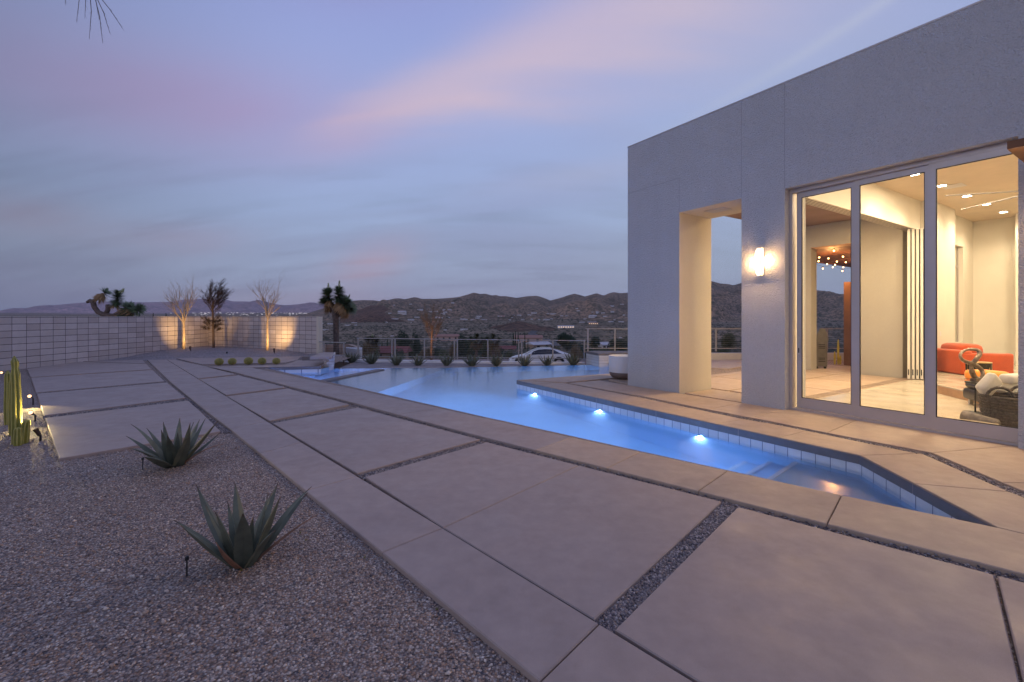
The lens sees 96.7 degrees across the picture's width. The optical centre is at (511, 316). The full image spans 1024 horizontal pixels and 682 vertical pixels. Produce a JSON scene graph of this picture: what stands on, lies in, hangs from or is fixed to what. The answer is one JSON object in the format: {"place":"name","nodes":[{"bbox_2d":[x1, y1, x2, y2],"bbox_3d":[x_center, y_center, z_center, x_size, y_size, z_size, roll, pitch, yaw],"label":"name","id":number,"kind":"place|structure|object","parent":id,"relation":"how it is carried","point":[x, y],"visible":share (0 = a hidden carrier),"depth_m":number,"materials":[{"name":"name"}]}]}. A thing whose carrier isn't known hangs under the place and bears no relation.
{"place":"outdoors","nodes":[
{"label":"outdoors","id":0,"kind":"place"},
{"bbox_2d":[27,362,150,377],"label":"paving slab","id":1,"kind":"structure","parent":0,"point":[75,368],"depth_m":13.60,"materials":[{"name":"concrete"}]},
{"bbox_2d":[31,370,164,392],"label":"paving slab","id":2,"kind":"structure","parent":0,"point":[63,383],"depth_m":11.05,"materials":[{"name":"concrete"}]},
{"bbox_2d":[37,382,184,415],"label":"paving slab","id":3,"kind":"structure","parent":0,"point":[64,402],"depth_m":8.72,"materials":[{"name":"concrete"}]},
{"bbox_2d":[45,401,220,460],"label":"paving slab","id":4,"kind":"structure","parent":0,"point":[74,436],"depth_m":6.36,"materials":[{"name":"concrete"}]},
{"bbox_2d":[0,299,334,313],"bbox_3d":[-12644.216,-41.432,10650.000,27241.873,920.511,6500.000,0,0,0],"label":"mountains","id":5,"kind":"structure","parent":0,"point":[199,306],"depth_m":9836.55,"materials":[{"name":"stone"}]},
{"bbox_2d":[147,360,265,430],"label":"paving slab","id":6,"kind":"structure","parent":0,"point":[229,414],"depth_m":8.62,"materials":[{"name":"concrete"}]},
{"bbox_2d":[181,365,234,378],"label":"paving slab","id":7,"kind":"structure","parent":0,"point":[201,372],"depth_m":12.63,"materials":[{"name":"concrete"}]},
{"bbox_2d":[177,356,300,364],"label":"paving slab","id":8,"kind":"structure","parent":0,"point":[210,361],"depth_m":16.11,"materials":[{"name":"concrete"}]},
{"bbox_2d":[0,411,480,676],"bbox_3d":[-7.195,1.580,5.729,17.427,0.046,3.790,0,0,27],"label":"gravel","id":9,"kind":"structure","parent":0,"point":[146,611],"depth_m":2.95,"materials":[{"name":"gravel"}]},
{"bbox_2d":[200,375,285,395],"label":"paving slab","id":10,"kind":"structure","parent":0,"point":[232,385],"depth_m":10.24,"materials":[{"name":"concrete"}]},
{"bbox_2d":[231,421,300,455],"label":"paving slab","id":11,"kind":"structure","parent":0,"point":[260,438],"depth_m":5.84,"materials":[{"name":"concrete"}]},
{"bbox_2d":[207,360,324,367],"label":"paving slab","id":12,"kind":"structure","parent":0,"point":[301,363],"depth_m":14.44,"materials":[{"name":"concrete"}]},
{"bbox_2d":[228,389,348,422],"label":"paving slab","id":13,"kind":"structure","parent":0,"point":[274,405],"depth_m":8.12,"materials":[{"name":"concrete"}]},
{"bbox_2d":[260,443,356,493],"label":"paving slab","id":14,"kind":"structure","parent":0,"point":[302,467],"depth_m":4.68,"materials":[{"name":"concrete"}]},
{"bbox_2d":[206,366,436,416],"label":"paving slab","id":15,"kind":"structure","parent":0,"point":[386,404],"depth_m":9.30,"materials":[{"name":"concrete"}]},
{"bbox_2d":[306,477,441,556],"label":"paving slab","id":16,"kind":"structure","parent":0,"point":[376,520],"depth_m":3.57,"materials":[{"name":"concrete"}]},
{"bbox_2d":[273,408,479,476],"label":"paving slab","id":17,"kind":"structure","parent":0,"point":[356,441],"depth_m":5.79,"materials":[{"name":"concrete"}]},
{"bbox_2d":[0,312,843,351],"bbox_3d":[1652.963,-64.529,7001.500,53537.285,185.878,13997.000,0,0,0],"label":"valley","id":18,"kind":"structure","parent":0,"point":[566,322],"depth_m":876.23,"materials":[{"name":"soil"}]},
{"bbox_2d":[86,287,146,316],"bbox_3d":[-20.875,-0.062,24.006,3.129,3.090,0.905,0,0,0],"label":"joshua tree","id":19,"kind":"object","parent":18,"relation":"on","point":[129,309],"visible":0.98,"depth_m":23.91,"materials":[{"name":"green plant"}]},
{"bbox_2d":[316,280,357,354],"bbox_3d":[-8.167,0.338,21.158,2.017,4.022,1.790,0,0,0],"label":"joshua tree","id":20,"kind":"object","parent":18,"relation":"on","point":[343,306],"visible":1,"depth_m":20.89,"materials":[{"name":"green plant"}]},
{"bbox_2d":[334,361,349,368],"bbox_3d":[7.202,3.700,18.553,45.518,3.700,3.814,0,0,6],"label":"retaining base","id":21,"kind":"object","parent":18,"relation":"on","point":[337,365],"depth_m":18.70,"materials":[{"name":"paint"}]},
{"bbox_2d":[355,359,584,364],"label":"curb","id":22,"kind":"structure","parent":21,"relation":"on","point":[489,362],"depth_m":17.43,"materials":[{"name":"white paint"}]},
{"bbox_2d":[357,338,585,361],"bbox_3d":[-1.706,1.265,17.606,8.995,0.850,0.053,0,0,7],"label":"cable fence","id":23,"kind":"object","parent":22,"relation":"on","point":[457,348],"visible":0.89,"depth_m":17.59,"materials":[{"name":"metal"}]},
{"bbox_2d":[340,305,404,322],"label":"rocky knoll","id":24,"kind":"structure","parent":18,"relation":"on","point":[374,313],"depth_m":1523.67,"materials":[{"name":"stone"}]},
{"bbox_2d":[378,346,412,357],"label":"valley house","id":25,"kind":"structure","parent":18,"relation":"on","point":[384,351],"depth_m":61.01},
{"bbox_2d":[420,301,446,359],"bbox_3d":[-4.443,0.844,25.424,1.576,3.678,1.699,0,0,0],"label":"willow tree","id":26,"kind":"object","parent":18,"relation":"on","point":[431,330],"visible":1,"depth_m":25.48,"materials":[{"name":"brown plant"}]},
{"bbox_2d":[456,333,467,358],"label":"bushy tree","id":27,"kind":"object","parent":18,"relation":"on","point":[461,352],"visible":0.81,"depth_m":67.21,"materials":[{"name":"green plant"}]},
{"bbox_2d":[467,333,484,359],"bbox_3d":[-2.343,2.153,30.003,1.642,2.234,0.899,0,0,-29],"label":"joshua tree","id":28,"kind":"object","parent":18,"relation":"on","point":[475,347],"visible":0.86,"depth_m":29.91,"materials":[{"name":"green plant"}]},
{"bbox_2d":[490,321,555,331],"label":"sandy knoll","id":29,"kind":"structure","parent":18,"relation":"on","point":[519,326],"depth_m":724.66,"materials":[{"name":"soil"}]},
{"bbox_2d":[556,332,577,351],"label":"round tree","id":30,"kind":"object","parent":18,"relation":"on","point":[563,336],"visible":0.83,"depth_m":117.17,"materials":[{"name":"green plant"}]},
{"bbox_2d":[323,298,843,358],"bbox_3d":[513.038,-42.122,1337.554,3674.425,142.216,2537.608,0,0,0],"label":"desert scrub","id":31,"kind":"object","parent":18,"relation":"on","point":[738,345],"visible":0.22,"depth_m":512.87,"materials":[{"name":"plant"}]},
{"bbox_2d":[720,331,736,347],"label":"round tree","id":32,"kind":"object","parent":18,"relation":"on","point":[729,337],"visible":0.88,"depth_m":134.15,"materials":[{"name":"green plant"}]},
{"bbox_2d":[338,362,585,368],"bbox_3d":[-0.820,1.800,16.860,10.960,0.001,2.880,0,0,0],"label":"gravel bed","id":33,"kind":"object","parent":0,"point":[391,365],"visible":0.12,"depth_m":16.77,"materials":[{"name":"gravel"}]},
{"bbox_2d":[365,442,577,528],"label":"paving slab","id":34,"kind":"structure","parent":0,"point":[445,490],"depth_m":4.33,"materials":[{"name":"concrete"}]},
{"bbox_2d":[362,358,585,363],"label":"driveway","id":35,"kind":"structure","parent":0,"point":[582,360],"depth_m":38.88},
{"bbox_2d":[509,347,569,361],"bbox_3d":[2.103,3.069,34.872,4.720,1.425,2.016,0,0,0],"label":"parked car","id":36,"kind":"object","parent":35,"relation":"on","point":[543,350],"visible":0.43,"depth_m":34.09,"materials":[{"name":"paint"}]},
{"bbox_2d":[399,408,570,452],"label":"paving slab","id":37,"kind":"structure","parent":0,"point":[524,438],"depth_m":6.25,"materials":[{"name":"concrete"}]},
{"bbox_2d":[382,529,597,681],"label":"paving slab","id":38,"kind":"structure","parent":0,"point":[530,631],"depth_m":2.47,"materials":[{"name":"concrete"}]},
{"bbox_2d":[0,0,979,310],"label":"sky","id":39,"kind":"structure","parent":0,"point":[383,149],"materials":[{"name":"blue"}]},
{"bbox_2d":[0,355,1023,681],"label":"gravel ground","id":40,"kind":"structure","parent":0,"point":[214,627],"depth_m":2.67,"materials":[{"name":"gravel"}]},
{"bbox_2d":[3,370,9,424],"bbox_3d":[-7.400,1.186,6.681,0.085,0.796,0.088,0,0,0],"label":"columnar cactus","id":41,"kind":"object","parent":40,"relation":"on","point":[6,391],"visible":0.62,"depth_m":6.65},
{"bbox_2d":[10,356,21,444],"bbox_3d":[-6.194,1.037,5.681,0.123,1.094,0.105,0,0,0],"label":"columnar cactus","id":42,"kind":"object","parent":40,"relation":"on","point":[16,403],"visible":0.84,"depth_m":5.66,"materials":[{"name":"plant"}]},
{"bbox_2d":[13,427,22,445],"bbox_3d":[-6.074,1.472,5.598,0.087,0.224,0.090,0,0,0],"label":"columnar cactus","id":43,"kind":"object","parent":40,"relation":"on","point":[17,436],"visible":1,"depth_m":5.58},
{"bbox_2d":[21,419,30,443],"bbox_3d":[-6.090,1.435,5.694,0.111,0.298,0.093,0,0,0],"label":"columnar cactus","id":44,"kind":"object","parent":40,"relation":"on","point":[25,425],"visible":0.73,"depth_m":5.68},
{"bbox_2d":[0,316,322,370],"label":"block wall","id":45,"kind":"structure","parent":40,"relation":"on","point":[33,341],"depth_m":17.51,"materials":[{"name":"paint"}]},
{"bbox_2d":[126,418,221,467],"bbox_3d":[-3.574,1.359,4.846,0.811,0.499,0.942,0,0,-43],"label":"agave","id":46,"kind":"object","parent":40,"relation":"on","point":[169,454],"visible":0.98,"depth_m":4.78,"materials":[{"name":"green plant"}]},
{"bbox_2d":[99,346,340,360],"bbox_3d":[-11.000,1.495,19.350,8.200,0.186,6.100,0,0,0],"label":"gravel mound","id":47,"kind":"object","parent":40,"relation":"on","point":[202,352],"visible":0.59,"depth_m":18.34,"materials":[{"name":"gravel"}]},
{"bbox_2d":[163,274,199,348],"bbox_3d":[-14.292,-0.243,19.831,1.684,3.509,1.647,0,0,-28],"label":"bare tree","id":48,"kind":"object","parent":47,"relation":"on","point":[188,303],"visible":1,"depth_m":19.74,"materials":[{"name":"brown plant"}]},
{"bbox_2d":[198,278,233,347],"bbox_3d":[-13.414,-0.182,20.663,1.377,3.386,1.490,0,0,0],"label":"dark tree","id":49,"kind":"object","parent":47,"relation":"on","point":[209,300],"visible":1,"depth_m":20.55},
{"bbox_2d":[246,266,284,349],"bbox_3d":[-10.393,-0.373,19.325,1.358,3.793,1.352,0,0,39],"label":"bare tree","id":50,"kind":"object","parent":47,"relation":"on","point":[263,299],"visible":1,"depth_m":19.30,"materials":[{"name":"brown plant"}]},
{"bbox_2d":[174,483,317,569],"bbox_3d":[-1.684,1.349,2.937,0.718,0.510,0.771,0,0,22],"label":"agave","id":51,"kind":"object","parent":40,"relation":"on","point":[242,544],"visible":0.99,"depth_m":2.89,"materials":[{"name":"green plant"}]},
{"bbox_2d":[599,360,989,481],"bbox_3d":[15.083,1.588,4.800,29.834,0.001,25.600,0,0,0],"label":"gravel terrace base","id":52,"kind":"object","parent":40,"relation":"on","point":[721,371],"visible":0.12,"depth_m":13.42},
{"bbox_2d":[585,351,627,365],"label":"low wall","id":53,"kind":"structure","parent":52,"relation":"on","point":[598,358],"depth_m":16.16,"materials":[{"name":"concrete"}]},
{"bbox_2d":[585,328,843,350],"bbox_3d":[7.867,0.855,16.750,10.321,0.850,0.048,0,0,0],"label":"cable fence","id":54,"kind":"object","parent":53,"relation":"on","point":[615,342],"visible":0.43,"depth_m":16.73,"materials":[{"name":"metal"}]},
{"bbox_2d":[711,353,843,359],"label":"terrace curb","id":55,"kind":"structure","parent":52,"relation":"on","point":[730,356],"depth_m":16.63,"materials":[{"name":"paint"}]},
{"bbox_2d":[627,0,1023,448],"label":"house","id":56,"kind":"structure","parent":52,"relation":"on","point":[950,83],"depth_m":8.56,"materials":[{"name":"paint"}]},
{"bbox_2d":[753,247,763,276],"bbox_3d":[4.263,-0.950,7.855,0.134,0.508,0.129,0,0,-33],"label":"wall lamp","id":57,"kind":"object","parent":56,"relation":"attached to","point":[758,261],"visible":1,"depth_m":7.83,"materials":[{"name":"glass"}]},
{"bbox_2d":[817,245,850,266],"bbox_3d":[12.144,-2.150,15.185,7.140,0.240,4.040,0,0,-33],"label":"wood canopy","id":58,"kind":"object","parent":56,"relation":"attached to","point":[824,253],"visible":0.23,"depth_m":15.67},
{"bbox_2d":[789,140,1017,445],"bbox_3d":[5.441,-0.289,6.503,0.124,3.678,2.761,0,0,-33],"label":"sliding door","id":59,"kind":"structure","parent":56,"relation":"attached to","point":[929,420],"depth_m":6.60,"materials":[{"name":"metal"}]},
{"bbox_2d":[907,229,911,378],"bbox_3d":[9.986,-0.310,11.316,0.645,3.660,0.066,0,0,-33],"label":"folding panel","id":60,"kind":"object","parent":56,"relation":"attached to","point":[909,303],"visible":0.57,"depth_m":11.14,"materials":[{"name":"paint"}]},
{"bbox_2d":[912,229,915,378],"bbox_3d":[10.044,-0.310,11.273,0.595,3.660,0.066,0,0,-33],"label":"folding panel","id":61,"kind":"object","parent":56,"relation":"attached to","point":[913,303],"visible":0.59,"depth_m":11.11,"materials":[{"name":"paint"}]},
{"bbox_2d":[916,229,919,378],"bbox_3d":[10.102,-0.310,11.229,0.545,3.660,0.066,0,0,-33],"label":"folding panel","id":62,"kind":"object","parent":56,"relation":"attached to","point":[917,303],"visible":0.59,"depth_m":11.08,"materials":[{"name":"paint"}]},
{"bbox_2d":[920,228,923,378],"bbox_3d":[10.160,-0.310,11.186,0.495,3.660,0.066,0,0,-33],"label":"folding panel","id":63,"kind":"object","parent":56,"relation":"attached to","point":[922,303],"visible":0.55,"depth_m":11.05,"materials":[{"name":"paint"}]},
{"bbox_2d":[955,247,956,341],"bbox_3d":[12.516,-0.650,13.062,1.620,2.800,0.010,0,0,-33],"label":"window glass","id":64,"kind":"structure","parent":56,"relation":"in","point":[955,247],"depth_m":13.44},
{"bbox_2d":[956,418,998,424],"bbox_3d":[6.110,1.450,5.976,0.160,0.160,0.414,0,0,-37],"label":"rolled towel","id":65,"kind":"object","parent":56,"relation":"on","point":[979,421],"visible":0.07,"depth_m":5.95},
{"bbox_2d":[960,411,1000,424],"bbox_3d":[6.210,1.373,6.040,0.146,0.186,0.389,0,0,-16],"label":"rolled towel","id":66,"kind":"object","parent":65,"relation":"on","point":[967,415],"visible":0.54,"depth_m":6.03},
{"bbox_2d":[937,364,1017,403],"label":"platform","id":67,"kind":"structure","parent":56,"relation":"in","point":[951,384],"depth_m":9.26,"materials":[{"name":"brown wood"}]},
{"bbox_2d":[937,343,1013,374],"bbox_3d":[11.084,1.004,11.063,1.170,0.709,1.200,0,0,7],"label":"sofa","id":68,"kind":"object","parent":67,"relation":"on","point":[948,360],"visible":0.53,"depth_m":10.66,"materials":[{"name":"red fabric"}]},
{"bbox_2d":[945,191,1017,209],"bbox_3d":[9.285,-2.505,8.017,2.772,0.789,2.667,0,0,0],"label":"ceiling fan","id":69,"kind":"object","parent":56,"relation":"hanging from","point":[985,193],"visible":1,"depth_m":8.27,"materials":[{"name":"white metal"}]},
{"bbox_2d":[963,383,1017,403],"bbox_3d":[8.187,1.343,7.382,0.850,0.387,1.250,0,0,22],"label":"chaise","id":70,"kind":"object","parent":56,"relation":"on","point":[968,392],"visible":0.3,"depth_m":7.84,"materials":[{"name":"fabric"}]},
{"bbox_2d":[977,385,1017,427],"bbox_3d":[6.700,1.230,6.080,0.731,0.614,0.695,0,0,0],"label":"basket","id":71,"kind":"object","parent":56,"relation":"on","point":[1001,408],"visible":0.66,"depth_m":5.99,"materials":[{"name":"wicker"}]},
{"bbox_2d":[975,373,1002,395],"bbox_3d":[6.493,0.931,6.200,0.334,0.337,0.144,0,0,0],"label":"towel","id":72,"kind":"object","parent":71,"relation":"in","point":[986,382],"visible":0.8,"depth_m":6.15,"materials":[{"name":"white fabric"}]},
{"bbox_2d":[999,373,1017,384],"bbox_3d":[6.990,0.868,6.350,0.261,0.147,0.200,0,0,0],"label":"towel","id":73,"kind":"object","parent":71,"relation":"on","point":[1011,378],"visible":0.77,"depth_m":6.30,"materials":[{"name":"white fabric"}]},
{"bbox_2d":[1007,138,1023,161],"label":"timber beam","id":74,"kind":"structure","parent":56,"relation":"attached to","point":[1015,147],"depth_m":4.72,"materials":[{"name":"brown wood"}]},
{"bbox_2d":[844,282,850,365],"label":"rust wall","id":75,"kind":"structure","parent":52,"relation":"on","point":[847,323],"depth_m":14.81,"materials":[{"name":"metal"}]},
{"bbox_2d":[35,361,1023,633],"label":"gravel","id":76,"kind":"structure","parent":0,"point":[639,593],"depth_m":3.39,"materials":[{"name":"gravel"}]},
{"bbox_2d":[283,281,843,323],"bbox_3d":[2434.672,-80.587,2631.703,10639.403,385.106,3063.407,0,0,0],"label":"hills","id":77,"kind":"structure","parent":0,"point":[724,295],"depth_m":2281.70,"materials":[{"name":"soil"}]},
{"bbox_2d":[524,374,615,383],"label":"paving slab","id":78,"kind":"structure","parent":0,"point":[582,378],"depth_m":11.40,"materials":[{"name":"concrete"}]},
{"bbox_2d":[444,466,720,621],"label":"paving slab","id":79,"kind":"structure","parent":0,"point":[592,544],"depth_m":3.28,"materials":[{"name":"concrete"}]},
{"bbox_2d":[518,380,649,403],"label":"paving slab","id":80,"kind":"structure","parent":0,"point":[609,396],"depth_m":9.30,"materials":[{"name":"concrete"}]},
{"bbox_2d":[536,438,639,470],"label":"paving slab","id":81,"kind":"structure","parent":0,"point":[604,457],"depth_m":5.19,"materials":[{"name":"concrete"}]},
{"bbox_2d":[290,365,929,513],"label":"water","id":82,"kind":"structure","parent":0,"point":[494,393],"depth_m":7.70,"materials":[{"name":"blue liquid"}]},
{"bbox_2d":[542,625,691,681],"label":"paving slab","id":83,"kind":"structure","parent":0,"point":[599,653],"depth_m":2.02,"materials":[{"name":"concrete"}]},
{"bbox_2d":[609,379,627,384],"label":"paving slab","id":84,"kind":"structure","parent":0,"point":[622,381],"depth_m":11.04,"materials":[{"name":"concrete"}]},
{"bbox_2d":[609,354,627,379],"bbox_3d":[2.800,1.262,11.420,0.730,0.575,0.730,0,0,0],"label":"round planter","id":85,"kind":"object","parent":84,"relation":"on","point":[618,366],"visible":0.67,"depth_m":11.14,"materials":[{"name":"white paint"}]},
{"bbox_2d":[261,366,989,525],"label":"swimming pool","id":86,"kind":"structure","parent":0,"point":[924,500],"depth_m":5.89,"materials":[{"name":"paint"}]},
{"bbox_2d":[302,352,335,369],"bbox_3d":[-6.667,1.489,15.799,1.000,0.570,3.928,0,0,-30],"label":"spa surround","id":87,"kind":"object","parent":86,"relation":"on","point":[329,357],"visible":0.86,"depth_m":14.90,"materials":[{"name":"concrete"}]},
{"bbox_2d":[569,381,738,409],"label":"paving slab","id":88,"kind":"structure","parent":0,"point":[702,403],"depth_m":8.95,"materials":[{"name":"concrete"}]},
{"bbox_2d":[626,400,687,412],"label":"paving slab","id":89,"kind":"structure","parent":0,"point":[658,406],"depth_m":7.85,"materials":[{"name":"concrete"}]},
{"bbox_2d":[607,452,726,493],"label":"paving slab","id":90,"kind":"structure","parent":0,"point":[685,476],"depth_m":4.56,"materials":[{"name":"concrete"}]},
{"bbox_2d":[667,408,742,423],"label":"paving slab","id":91,"kind":"structure","parent":0,"point":[703,416],"depth_m":7.07,"materials":[{"name":"concrete"}]},
{"bbox_2d":[685,389,741,402],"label":"paving slab","id":92,"kind":"structure","parent":0,"point":[723,395],"depth_m":9.06,"materials":[{"name":"concrete"}]},
{"bbox_2d":[711,377,741,391],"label":"paving slab","id":93,"kind":"structure","parent":0,"point":[724,384],"depth_m":10.40,"materials":[{"name":"concrete"}]},
{"bbox_2d":[711,360,741,369],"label":"paving slab","id":94,"kind":"structure","parent":0,"point":[725,364],"depth_m":14.79,"materials":[{"name":"concrete"}]},
{"bbox_2d":[708,403,781,418],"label":"paving slab","id":95,"kind":"structure","parent":0,"point":[745,410],"depth_m":7.52,"materials":[{"name":"concrete"}]},
{"bbox_2d":[717,419,804,437],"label":"paving slab","id":96,"kind":"structure","parent":0,"point":[771,430],"depth_m":6.31,"materials":[{"name":"concrete"}]},
{"bbox_2d":[699,471,840,527],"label":"paving slab","id":97,"kind":"structure","parent":0,"point":[808,505],"depth_m":3.92,"materials":[{"name":"concrete"}]},
{"bbox_2d":[730,388,846,398],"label":"paving slab","id":98,"kind":"structure","parent":0,"point":[812,391],"depth_m":9.30,"materials":[{"name":"concrete"}]},
{"bbox_2d":[752,409,855,433],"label":"paving slab","id":99,"kind":"structure","parent":0,"point":[821,423],"depth_m":6.79,"materials":[{"name":"concrete"}]},
{"bbox_2d":[615,507,1018,681],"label":"paving slab","id":100,"kind":"structure","parent":0,"point":[738,594],"depth_m":2.37,"materials":[{"name":"concrete"}]},
{"bbox_2d":[738,362,906,378],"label":"paving slab","id":101,"kind":"structure","parent":0,"point":[838,369],"depth_m":13.35,"materials":[{"name":"concrete"}]},
{"bbox_2d":[817,328,828,367],"bbox_3d":[9.271,0.950,13.901,0.402,1.200,0.620,0,0,6],"label":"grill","id":102,"kind":"object","parent":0,"point":[822,339],"visible":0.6,"depth_m":13.60,"materials":[{"name":"metal"}]},
{"bbox_2d":[806,370,842,377],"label":"paving slab","id":103,"kind":"structure","parent":0,"point":[812,374],"depth_m":12.41,"materials":[{"name":"concrete"}]},
{"bbox_2d":[806,378,882,392],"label":"paving slab","id":104,"kind":"structure","parent":0,"point":[825,384],"depth_m":10.24,"materials":[{"name":"concrete"}]},
{"bbox_2d":[780,431,915,456],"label":"paving slab","id":105,"kind":"structure","parent":0,"point":[857,448],"depth_m":5.52,"materials":[{"name":"concrete"}]},
{"bbox_2d":[817,373,911,384],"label":"paving slab","id":106,"kind":"structure","parent":0,"point":[869,379],"depth_m":11.40,"materials":[{"name":"concrete"}]},
{"bbox_2d":[827,420,1012,454],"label":"paving slab","id":107,"kind":"structure","parent":0,"point":[931,443],"depth_m":5.79,"materials":[{"name":"concrete"}]},
{"bbox_2d":[828,496,1023,577],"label":"paving slab","id":108,"kind":"structure","parent":0,"point":[990,548],"depth_m":3.25,"materials":[{"name":"concrete"}]},
{"bbox_2d":[861,454,1007,492],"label":"paving slab","id":109,"kind":"structure","parent":0,"point":[914,469],"depth_m":4.56,"materials":[{"name":"concrete"}]},
{"bbox_2d":[915,484,1023,533],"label":"paving slab","id":110,"kind":"structure","parent":0,"point":[1000,509],"depth_m":3.78,"materials":[{"name":"concrete"}]},
{"bbox_2d":[964,381,980,413],"bbox_3d":[7.418,1.289,7.275,0.290,0.494,0.278,0,0,0],"label":"end table","id":111,"kind":"object","parent":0,"point":[974,383],"visible":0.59,"depth_m":7.27,"materials":[{"name":"black metal"}]},
{"bbox_2d":[958,348,984,381],"bbox_3d":[7.421,0.773,7.351,0.451,0.536,0.130,0,0,0],"label":"sculpture","id":112,"kind":"object","parent":111,"relation":"on","point":[972,364],"visible":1,"depth_m":7.33,"materials":[{"name":"brown metal"}]},
{"bbox_2d":[933,446,1023,483],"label":"paving slab","id":113,"kind":"structure","parent":0,"point":[1001,465],"depth_m":4.87,"materials":[{"name":"concrete"}]},
{"bbox_2d":[998,576,1023,681],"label":"paving slab","id":114,"kind":"structure","parent":0,"point":[1012,593],"depth_m":2.39,"materials":[{"name":"concrete"}]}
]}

